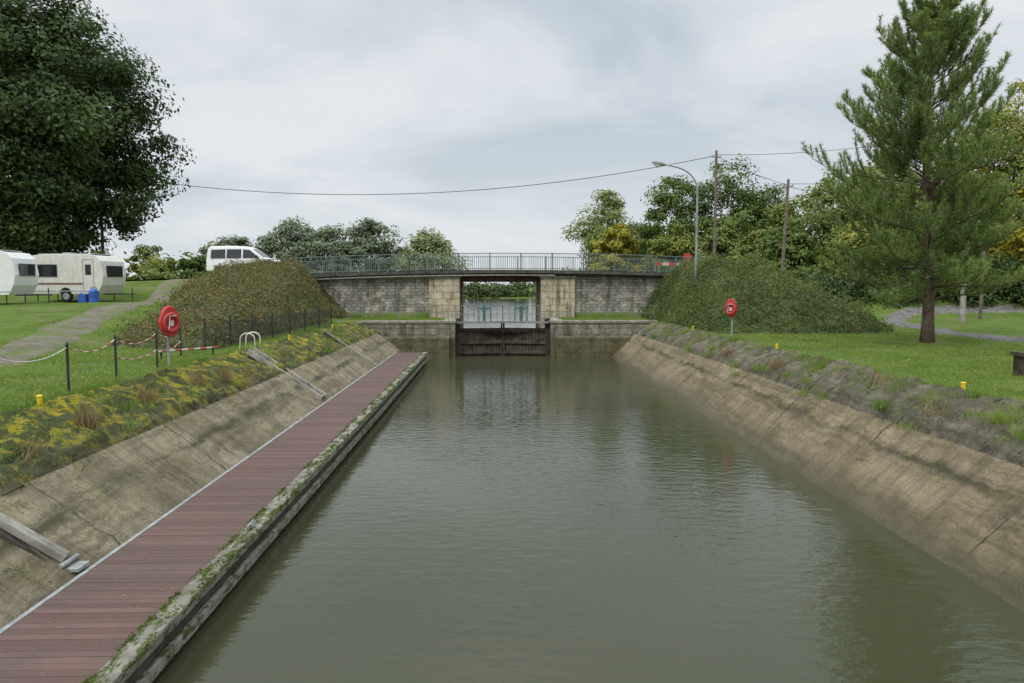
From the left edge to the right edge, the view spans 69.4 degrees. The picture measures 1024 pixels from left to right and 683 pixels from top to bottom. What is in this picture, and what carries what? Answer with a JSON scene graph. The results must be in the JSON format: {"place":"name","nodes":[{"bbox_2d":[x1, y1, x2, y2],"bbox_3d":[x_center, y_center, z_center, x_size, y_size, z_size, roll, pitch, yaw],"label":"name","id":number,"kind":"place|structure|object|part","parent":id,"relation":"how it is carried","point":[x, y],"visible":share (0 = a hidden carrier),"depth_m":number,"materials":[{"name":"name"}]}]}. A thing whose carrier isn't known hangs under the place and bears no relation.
{"place":"outdoors","nodes":[
{"label":"outdoors","id":0,"kind":"place"},
{"bbox_2d":[0,279,192,367],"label":"access path","id":1,"kind":"structure","parent":0,"point":[68,330],"depth_m":26.70,"materials":[{"name":"grey gravel"}]},
{"bbox_2d":[125,270,805,280],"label":"road","id":2,"kind":"structure","parent":0,"point":[366,272],"depth_m":49.12,"materials":[{"name":"grey asphalt"}]},
{"bbox_2d":[206,245,279,270],"bbox_3d":[-17.284,-5.250,48.211,4.778,2.023,2.140,0,4,-1],"label":"parked van","id":3,"kind":"object","parent":2,"relation":"on","point":[217,255],"visible":0.34,"depth_m":47.38,"materials":[{"name":"white paint"}]},
{"bbox_3d":[-18.828,-5.631,47.370,0.914,0.567,0.159,0,4,-1],"label":"rear window","id":4,"kind":"part","parent":3,"relation":"part of","materials":[{"name":"black glass"}]},
{"bbox_3d":[-17.815,-5.633,47.396,0.924,0.567,0.159,0,4,-1],"label":"middle window","id":5,"kind":"part","parent":3,"relation":"part of","materials":[{"name":"black glass"}]},
{"bbox_3d":[-16.724,-5.630,47.423,1.050,0.556,0.157,0,4,-1],"label":"front window","id":6,"kind":"part","parent":3,"relation":"part of","materials":[{"name":"black glass"}]},
{"bbox_2d":[461,298,542,331],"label":"upstream water","id":7,"kind":"structure","parent":0,"point":[496,311],"depth_m":74.38,"materials":[{"name":"grey liquid"}]},
{"bbox_2d":[0,276,1023,467],"bbox_3d":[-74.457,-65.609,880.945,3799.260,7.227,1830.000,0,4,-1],"label":"ground","id":8,"kind":"structure","parent":0,"point":[15,311],"depth_m":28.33,"materials":[{"name":"green plant"}]},
{"bbox_2d":[0,245,32,255],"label":"shrub","id":9,"kind":"object","parent":8,"relation":"on","point":[3,248],"visible":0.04,"depth_m":48.81,"materials":[{"name":"green plant"}]},
{"bbox_2d":[0,250,51,303],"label":"caravan","id":10,"kind":"object","parent":8,"relation":"on","point":[19,274],"visible":1,"depth_m":36.18,"materials":[{"name":"white paint"}]},
{"bbox_2d":[19,263,35,275],"bbox_3d":[-24.061,-3.555,36.724,0.035,0.600,1.400,0,4,-5],"label":"end window","id":11,"kind":"structure","parent":10,"relation":"in","point":[24,269],"depth_m":36.70,"materials":[{"name":"black glass"}]},
{"bbox_2d":[36,395,42,405],"bbox_3d":[-8.438,1.091,13.212,0.110,0.280,0.105,0,4,-1],"label":"yellow mooring marker","id":12,"kind":"object","parent":8,"relation":"on","point":[39,399],"visible":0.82,"depth_m":13.17,"materials":[{"name":"paint"}]},
{"bbox_2d":[78,293,87,301],"bbox_3d":[-23.028,-2.358,39.709,0.400,0.520,0.300,0,4,-1],"label":"water canister","id":13,"kind":"object","parent":8,"relation":"on","point":[82,297],"visible":0.97,"depth_m":39.57,"materials":[{"name":"blue plastic"}]},
{"bbox_2d":[33,253,134,301],"bbox_3d":[-23.547,-3.569,40.984,5.460,2.687,2.144,0,4,4],"label":"caravan","id":14,"kind":"object","parent":8,"relation":"on","point":[66,276],"visible":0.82,"depth_m":39.99,"materials":[{"name":"white metal"}]},
{"bbox_2d":[37,265,56,276],"bbox_3d":[-25.250,-3.834,40.033,1.300,0.650,0.042,0,4,4],"label":"window","id":15,"kind":"structure","parent":14,"relation":"in","point":[44,270],"depth_m":40.00,"materials":[{"name":"black glass"}]},
{"bbox_2d":[37,264,57,276],"bbox_3d":[-25.250,-3.835,40.038,1.380,0.730,0.032,0,4,4],"label":"window frame","id":16,"kind":"structure","parent":14,"relation":"in","point":[37,264],"depth_m":39.98,"materials":[{"name":"white plastic"}]},
{"bbox_2d":[85,265,90,274],"bbox_3d":[-22.847,-3.870,39.854,0.320,0.550,0.036,0,4,4],"label":"door window","id":17,"kind":"structure","parent":14,"relation":"in","point":[87,267],"depth_m":39.84,"materials":[{"name":"black glass"}]},
{"bbox_2d":[107,266,122,276],"bbox_3d":[-21.929,-3.872,40.839,0.035,0.600,1.400,0,4,4],"label":"end window","id":18,"kind":"structure","parent":14,"relation":"in","point":[112,271],"depth_m":40.82,"materials":[{"name":"black glass"}]},
{"bbox_2d":[0,324,181,391],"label":"chain fence","id":19,"kind":"object","parent":8,"relation":"on","point":[66,348],"visible":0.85,"depth_m":17.11,"materials":[{"name":"metal"}]},
{"bbox_2d":[89,288,98,301],"bbox_3d":[-22.427,-2.513,39.662,0.480,0.836,0.468,0,4,-1],"label":"water canister","id":20,"kind":"object","parent":8,"relation":"on","point":[93,294],"visible":0.91,"depth_m":39.48,"materials":[{"name":"blue plastic"}]},
{"bbox_2d":[0,0,196,255],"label":"lime tree","id":21,"kind":"object","parent":8,"relation":"on","point":[63,126],"visible":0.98,"depth_m":52.08,"materials":[{"name":"green plant"}]},
{"bbox_2d":[99,172,104,251],"bbox_3d":[-32.529,-8.321,58.717,0.700,10.900,0.266,0,4,-1],"label":"utility pole","id":22,"kind":"object","parent":8,"relation":"on","point":[102,233],"visible":0.12,"depth_m":58.60,"materials":[{"name":"brown wood"}]},
{"bbox_2d":[77,247,129,278],"bbox_3d":[-29.051,-4.447,50.837,4.782,4.064,5.384,-3,5,-34],"label":"shrub","id":23,"kind":"object","parent":8,"relation":"on","point":[106,252],"visible":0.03,"depth_m":50.42,"materials":[{"name":"green plant"}]},
{"bbox_2d":[130,265,175,280],"bbox_3d":[-24.474,-3.879,50.696,3.000,2.719,2.787,1,5,15],"label":"shrub","id":24,"kind":"object","parent":8,"relation":"on","point":[144,273],"visible":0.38,"depth_m":50.13,"materials":[{"name":"green plant"}]},
{"bbox_2d":[125,244,185,279],"bbox_3d":[-25.651,-4.857,53.274,4.374,4.293,4.654,0,4,-1],"label":"shrub","id":25,"kind":"object","parent":8,"relation":"on","point":[154,262],"visible":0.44,"depth_m":52.70,"materials":[{"name":"green plant"}]},
{"bbox_2d":[158,306,179,366],"bbox_3d":[-8.970,-0.046,19.388,0.287,1.789,0.558,3,5,34],"label":"lifebuoy station","id":26,"kind":"object","parent":8,"relation":"on","point":[169,322],"visible":0.98,"depth_m":19.30,"materials":[{"name":"red plastic"}]},
{"bbox_2d":[155,346,217,358],"bbox_3d":[-9.666,0.361,22.053,0.067,0.306,2.000,3,5,36],"label":"striped barrier pole","id":27,"kind":"object","parent":8,"relation":"on","point":[189,349],"visible":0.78,"depth_m":22.12,"materials":[{"name":"metal"}]},
{"bbox_2d":[0,320,378,496],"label":"verge","id":28,"kind":"structure","parent":8,"relation":"on","point":[80,443],"depth_m":14.86,"materials":[{"name":"plant"}]},
{"bbox_2d":[174,255,213,278],"bbox_3d":[-23.445,-4.599,54.725,3.883,3.648,3.358,0,4,-1],"label":"shrub","id":29,"kind":"object","parent":8,"relation":"on","point":[191,267],"visible":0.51,"depth_m":54.11,"materials":[{"name":"green plant"}]},
{"bbox_2d":[0,333,401,628],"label":"bank wall","id":30,"kind":"structure","parent":8,"relation":"on","point":[95,507],"depth_m":12.56,"materials":[{"name":"concrete"}]},
{"bbox_2d":[0,512,89,572],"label":"mooring arm","id":31,"kind":"object","parent":30,"relation":"attached to","point":[25,534],"visible":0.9,"depth_m":9.41},
{"bbox_2d":[239,332,326,399],"bbox_3d":[-7.278,0.781,23.552,2.594,2.168,0.630,0,4,-1],"label":"bank ladder","id":32,"kind":"object","parent":30,"relation":"attached to","point":[255,353],"visible":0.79,"depth_m":23.34,"materials":[{"name":"grey metal"}]},
{"bbox_2d":[323,330,376,364],"bbox_3d":[-7.310,0.287,33.439,2.402,1.659,0.390,-1,5,-16],"label":"mooring arm","id":33,"kind":"object","parent":30,"relation":"attached to","point":[325,333],"visible":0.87,"depth_m":33.30},
{"bbox_2d":[195,234,269,266],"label":"distant tree","id":34,"kind":"object","parent":8,"relation":"on","point":[230,241],"visible":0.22,"depth_m":146.61,"materials":[{"name":"green plant"}]},
{"bbox_2d":[106,255,360,350],"bbox_3d":[-15.687,-2.489,36.226,12.500,4.294,25.000,0,4,-1],"label":"shrub embankment","id":35,"kind":"object","parent":8,"relation":"on","point":[264,289],"visible":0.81,"depth_m":33.84,"materials":[{"name":"green plant"}]},
{"bbox_2d":[203,306,331,350],"bbox_3d":[-9.508,-0.660,30.456,0.060,1.200,12.831,0,4,5],"label":"wire fence","id":36,"kind":"object","parent":8,"relation":"on","point":[272,318],"visible":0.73,"depth_m":29.29,"materials":[{"name":"metal"}]},
{"bbox_2d":[250,215,339,273],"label":"distant tree","id":37,"kind":"object","parent":8,"relation":"on","point":[267,245],"visible":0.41,"depth_m":147.74,"materials":[{"name":"green plant"}]},
{"bbox_2d":[288,222,360,273],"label":"distant tree","id":38,"kind":"object","parent":8,"relation":"on","point":[325,247],"visible":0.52,"depth_m":148.66,"materials":[{"name":"green plant"}]},
{"bbox_2d":[326,217,405,272],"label":"distant tree","id":39,"kind":"object","parent":8,"relation":"on","point":[365,240],"visible":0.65,"depth_m":150.61,"materials":[{"name":"green plant"}]},
{"bbox_2d":[390,225,473,270],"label":"distant tree","id":40,"kind":"object","parent":8,"relation":"on","point":[424,244],"visible":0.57,"depth_m":148.46,"materials":[{"name":"green plant"}]},
{"bbox_2d":[4,333,950,461],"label":"dry weeds","id":41,"kind":"object","parent":8,"relation":"on","point":[228,376],"visible":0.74,"depth_m":15.49,"materials":[{"name":"brown plant"}]},
{"bbox_2d":[268,253,707,354],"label":"road bridge","id":42,"kind":"structure","parent":8,"relation":"on","point":[441,291],"depth_m":47.73,"materials":[{"name":"stone"}]},
{"bbox_2d":[656,262,683,264],"bbox_3d":[10.501,-4.803,48.614,2.100,0.850,0.110,0,4,-1],"label":"road barrier","id":43,"kind":"object","parent":42,"relation":"on","point":[666,263],"visible":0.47,"depth_m":48.53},
{"bbox_2d":[463,282,535,297],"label":"distant treeline","id":44,"kind":"object","parent":8,"relation":"on","point":[479,290],"visible":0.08,"depth_m":153.14,"materials":[{"name":"green plant"}]},
{"bbox_2d":[362,323,649,356],"bbox_3d":[-0.560,0.619,45.380,19.200,3.740,5.190,0,4,-1],"label":"masonry","id":45,"kind":"object","parent":8,"relation":"on","point":[449,329],"visible":0.18,"depth_m":42.75,"materials":[{"name":"grey stone"}]},
{"bbox_2d":[337,317,656,323],"bbox_3d":[-0.497,-1.315,45.126,19.220,0.145,5.100,0,4,-1],"label":"coping","id":46,"kind":"object","parent":45,"relation":"on","point":[551,320],"visible":0.84,"depth_m":42.74,"materials":[{"name":"concrete"}]},
{"bbox_2d":[349,306,448,320],"bbox_3d":[-6.551,-1.634,42.848,5.732,0.864,0.032,0,4,-1],"label":"lockside railing","id":47,"kind":"object","parent":46,"relation":"on","point":[382,313],"visible":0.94,"depth_m":42.84,"materials":[{"name":"metal"}]},
{"bbox_2d":[558,306,590,319],"bbox_3d":[5.495,-1.658,43.156,5.632,0.864,0.032,0,4,-1],"label":"lockside railing","id":48,"kind":"object","parent":46,"relation":"on","point":[574,311],"visible":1,"depth_m":43.10,"materials":[{"name":"metal"}]},
{"bbox_2d":[455,300,549,355],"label":"lock gate","id":49,"kind":"structure","parent":45,"relation":"attached to","point":[503,341],"depth_m":43.84,"materials":[{"name":"wood"}]},
{"bbox_2d":[382,336,631,357],"bbox_3d":[-0.089,1.211,42.658,15.200,2.980,0.350,0,4,-1],"label":"footing ledge","id":50,"kind":"object","parent":8,"relation":"on","point":[568,346],"visible":0.27,"depth_m":42.49,"materials":[{"name":"grey concrete"}]},
{"bbox_2d":[0,313,1022,391],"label":"fallen leaves","id":51,"kind":"object","parent":8,"relation":"on","point":[741,335],"visible":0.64,"depth_m":22.63,"materials":[{"name":"brown plant"}]},
{"bbox_2d":[0,323,1023,462],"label":"wall weeds","id":52,"kind":"object","parent":8,"relation":"on","point":[999,418],"depth_m":16.11,"materials":[{"name":"green plant"}]},
{"bbox_2d":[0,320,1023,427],"bbox_3d":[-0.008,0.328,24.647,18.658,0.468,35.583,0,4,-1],"label":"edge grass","id":53,"kind":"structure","parent":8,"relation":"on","point":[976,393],"depth_m":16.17,"materials":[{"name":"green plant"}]},
{"bbox_2d":[112,212,995,278],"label":"distant treeline","id":54,"kind":"object","parent":8,"relation":"on","point":[184,253],"visible":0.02,"depth_m":96.89,"materials":[{"name":"green plant"}]},
{"bbox_2d":[560,189,650,270],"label":"broadleaf tree","id":55,"kind":"object","parent":8,"relation":"on","point":[590,234],"visible":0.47,"depth_m":73.97,"materials":[{"name":"green plant"}]},
{"bbox_2d":[588,222,643,271],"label":"broadleaf tree","id":56,"kind":"object","parent":8,"relation":"on","point":[626,244],"visible":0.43,"depth_m":68.10,"materials":[{"name":"yellow plant"}]},
{"bbox_2d":[615,221,663,264],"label":"broadleaf tree","id":57,"kind":"object","parent":8,"relation":"on","point":[633,225],"visible":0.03,"depth_m":78.17,"materials":[{"name":"green plant"}]},
{"bbox_2d":[641,224,698,272],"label":"broadleaf tree","id":58,"kind":"object","parent":8,"relation":"on","point":[677,244],"visible":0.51,"depth_m":61.01,"materials":[{"name":"green plant"}]},
{"bbox_2d":[632,174,718,265],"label":"broadleaf tree","id":59,"kind":"object","parent":8,"relation":"on","point":[661,200],"visible":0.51,"depth_m":66.61,"materials":[{"name":"green plant"}]},
{"bbox_2d":[711,150,720,256],"bbox_3d":[14.899,-8.729,54.287,0.700,10.400,0.266,0,4,-1],"label":"utility pole","id":60,"kind":"object","parent":8,"relation":"on","point":[715,206],"visible":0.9,"depth_m":54.10,"materials":[{"name":"brown wood"}]},
{"bbox_2d":[117,114,1023,200],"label":"overhead wires","id":61,"kind":"object","parent":60,"relation":"attached to","point":[543,183],"visible":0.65,"depth_m":55.62,"materials":[{"name":"metal"}]},
{"bbox_2d":[690,225,757,261],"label":"broadleaf tree","id":62,"kind":"object","parent":8,"relation":"on","point":[734,247],"visible":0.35,"depth_m":59.86,"materials":[{"name":"green plant"}]},
{"bbox_2d":[669,153,779,259],"bbox_3d":[19.659,-9.724,65.977,9.914,13.589,10.339,-4,6,-40],"label":"broadleaf tree","id":63,"kind":"object","parent":8,"relation":"on","point":[706,220],"visible":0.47,"depth_m":64.63,"materials":[{"name":"green plant"}]},
{"bbox_2d":[724,298,737,336],"bbox_3d":[8.934,-0.876,30.236,0.527,1.766,0.287,4,6,39],"label":"lifebuoy station","id":64,"kind":"object","parent":8,"relation":"on","point":[730,308],"visible":0.98,"depth_m":30.14,"materials":[{"name":"red plastic"}]},
{"bbox_2d":[717,183,800,257],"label":"broadleaf tree","id":65,"kind":"object","parent":8,"relation":"on","point":[776,191],"visible":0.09,"depth_m":66.87,"materials":[{"name":"green plant"}]},
{"bbox_2d":[639,252,894,334],"bbox_3d":[13.635,-2.866,40.638,10.949,4.401,18.750,0,4,-1],"label":"shrub embankment","id":66,"kind":"object","parent":8,"relation":"on","point":[768,298],"visible":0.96,"depth_m":35.76,"materials":[{"name":"green plant"}]},
{"bbox_2d":[652,160,697,283],"bbox_3d":[8.767,-5.569,39.927,2.598,8.322,0.260,0,4,-1],"label":"street lamp","id":67,"kind":"object","parent":66,"relation":"on","point":[656,163],"visible":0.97,"depth_m":39.80,"materials":[{"name":"grey metal"}]},
{"bbox_2d":[683,253,691,260],"bbox_3d":[11.502,-5.039,48.557,0.560,1.530,0.080,0,4,-1],"label":"road sign","id":68,"kind":"object","parent":66,"relation":"on","point":[686,255],"visible":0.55,"depth_m":48.47,"materials":[{"name":"red metal"}]},
{"bbox_2d":[740,202,821,264],"bbox_3d":[21.886,-7.042,61.236,6.701,9.093,6.844,0,4,-1],"label":"broadleaf tree","id":69,"kind":"object","parent":8,"relation":"on","point":[756,232],"visible":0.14,"depth_m":60.05,"materials":[{"name":"green plant"}]},
{"bbox_2d":[745,223,823,279],"bbox_3d":[20.513,-5.434,55.152,5.603,6.775,6.416,0,4,-1],"label":"broadleaf tree","id":70,"kind":"object","parent":8,"relation":"on","point":[803,259],"visible":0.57,"depth_m":53.88,"materials":[{"name":"green plant"}]},
{"bbox_2d":[781,179,793,269],"bbox_3d":[18.761,-7.138,50.597,0.774,7.808,0.260,0,4,-1],"label":"utility pole","id":71,"kind":"object","parent":8,"relation":"on","point":[785,229],"visible":0.9,"depth_m":50.47,"materials":[{"name":"brown wood"}]},
{"bbox_2d":[612,334,1023,611],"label":"bank wall","id":72,"kind":"structure","parent":8,"relation":"on","point":[958,507],"depth_m":14.29,"materials":[{"name":"concrete"}]},
{"bbox_2d":[766,164,872,264],"bbox_3d":[24.532,-8.058,58.681,8.930,11.425,8.680,0,4,-1],"label":"broadleaf tree","id":73,"kind":"object","parent":8,"relation":"on","point":[813,215],"visible":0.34,"depth_m":56.78,"materials":[{"name":"green plant"}]},
{"bbox_2d":[636,321,1023,466],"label":"verge","id":74,"kind":"structure","parent":8,"relation":"on","point":[975,434],"depth_m":16.43,"materials":[{"name":"green plant"}]},
{"bbox_2d":[812,229,894,282],"bbox_3d":[23.434,-4.566,49.589,6.393,5.956,5.630,4,6,44],"label":"broadleaf tree","id":75,"kind":"object","parent":8,"relation":"on","point":[847,236],"visible":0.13,"depth_m":48.97,"materials":[{"name":"green plant"}]},
{"bbox_2d":[826,146,919,234],"bbox_3d":[29.142,-8.707,58.233,9.677,12.790,9.704,0,4,-1],"label":"broadleaf tree","id":76,"kind":"object","parent":8,"relation":"on","point":[875,169],"visible":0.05,"depth_m":56.72,"materials":[{"name":"green plant"}]},
{"bbox_2d":[832,202,936,255],"bbox_3d":[26.257,-6.222,52.335,8.470,8.818,7.929,-3,5,-31],"label":"broadleaf tree","id":77,"kind":"object","parent":8,"relation":"on","point":[838,232],"visible":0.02,"depth_m":51.76,"materials":[{"name":"green plant"}]},
{"bbox_2d":[797,251,1023,309],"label":"hedge","id":78,"kind":"object","parent":8,"relation":"on","point":[838,284],"visible":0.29,"depth_m":45.35,"materials":[{"name":"green plant"}]},
{"bbox_2d":[800,0,1023,342],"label":"pine tree","id":79,"kind":"object","parent":8,"relation":"on","point":[939,31],"visible":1,"depth_m":26.06,"materials":[{"name":"green plant"}]},
{"bbox_2d":[891,164,1005,265],"bbox_3d":[29.704,-7.315,51.412,8.974,11.064,8.508,0,4,-1],"label":"broadleaf tree","id":80,"kind":"object","parent":8,"relation":"on","point":[919,179],"visible":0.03,"depth_m":49.97,"materials":[{"name":"green plant"}]},
{"bbox_2d":[884,304,1023,341],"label":"footpath","id":81,"kind":"structure","parent":8,"relation":"on","point":[898,317],"depth_m":43.63,"materials":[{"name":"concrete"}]},
{"bbox_2d":[960,382,965,389],"bbox_3d":[9.122,0.955,14.958,0.110,0.280,0.105,0,4,-1],"label":"yellow mooring marker","id":82,"kind":"object","parent":8,"relation":"on","point":[963,385],"visible":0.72,"depth_m":14.92,"materials":[{"name":"paint"}]},
{"bbox_2d":[959,216,968,322],"bbox_3d":[23.517,-4.186,38.407,0.700,6.800,0.285,0,4,-1],"label":"utility pole","id":83,"kind":"object","parent":8,"relation":"on","point":[962,311],"depth_m":38.49,"materials":[{"name":"grey concrete"}]},
{"bbox_2d":[932,102,1023,261],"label":"broadleaf tree","id":84,"kind":"object","parent":8,"relation":"on","point":[1004,117],"visible":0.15,"depth_m":50.05,"materials":[{"name":"green plant"}]},
{"bbox_2d":[978,244,984,318],"bbox_3d":[25.765,-3.199,40.548,0.166,4.500,0.166,-2,5,-24],"label":"timber post","id":85,"kind":"object","parent":8,"relation":"on","point":[981,297],"depth_m":40.56,"materials":[{"name":"brown wood"}]},
{"bbox_2d":[958,78,1023,256],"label":"broadleaf tree","id":86,"kind":"object","parent":8,"relation":"on","point":[1020,86],"visible":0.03,"depth_m":53.55,"materials":[{"name":"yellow plant"}]},
{"bbox_2d":[981,183,1023,268],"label":"broadleaf tree","id":87,"kind":"object","parent":8,"relation":"on","point":[1016,244],"visible":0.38,"depth_m":47.80,"materials":[{"name":"yellow plant"}]},
{"bbox_2d":[1010,351,1023,376],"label":"wooden bench","id":88,"kind":"object","parent":8,"relation":"on","point":[1018,363],"visible":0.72,"depth_m":17.52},
{"bbox_2d":[1,0,1023,284],"label":"sky","id":89,"kind":"structure","parent":0,"point":[312,98],"materials":[{"name":"white"}]},
{"bbox_2d":[152,355,1023,682],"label":"canal water","id":90,"kind":"structure","parent":0,"point":[532,519],"depth_m":10.99,"materials":[{"name":"green liquid"}]},
{"bbox_2d":[0,352,427,682],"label":"floating pontoon","id":91,"kind":"object","parent":90,"relation":"on","point":[117,637],"visible":1,"depth_m":9.89,"materials":[{"name":"brown wood"}]}
]}

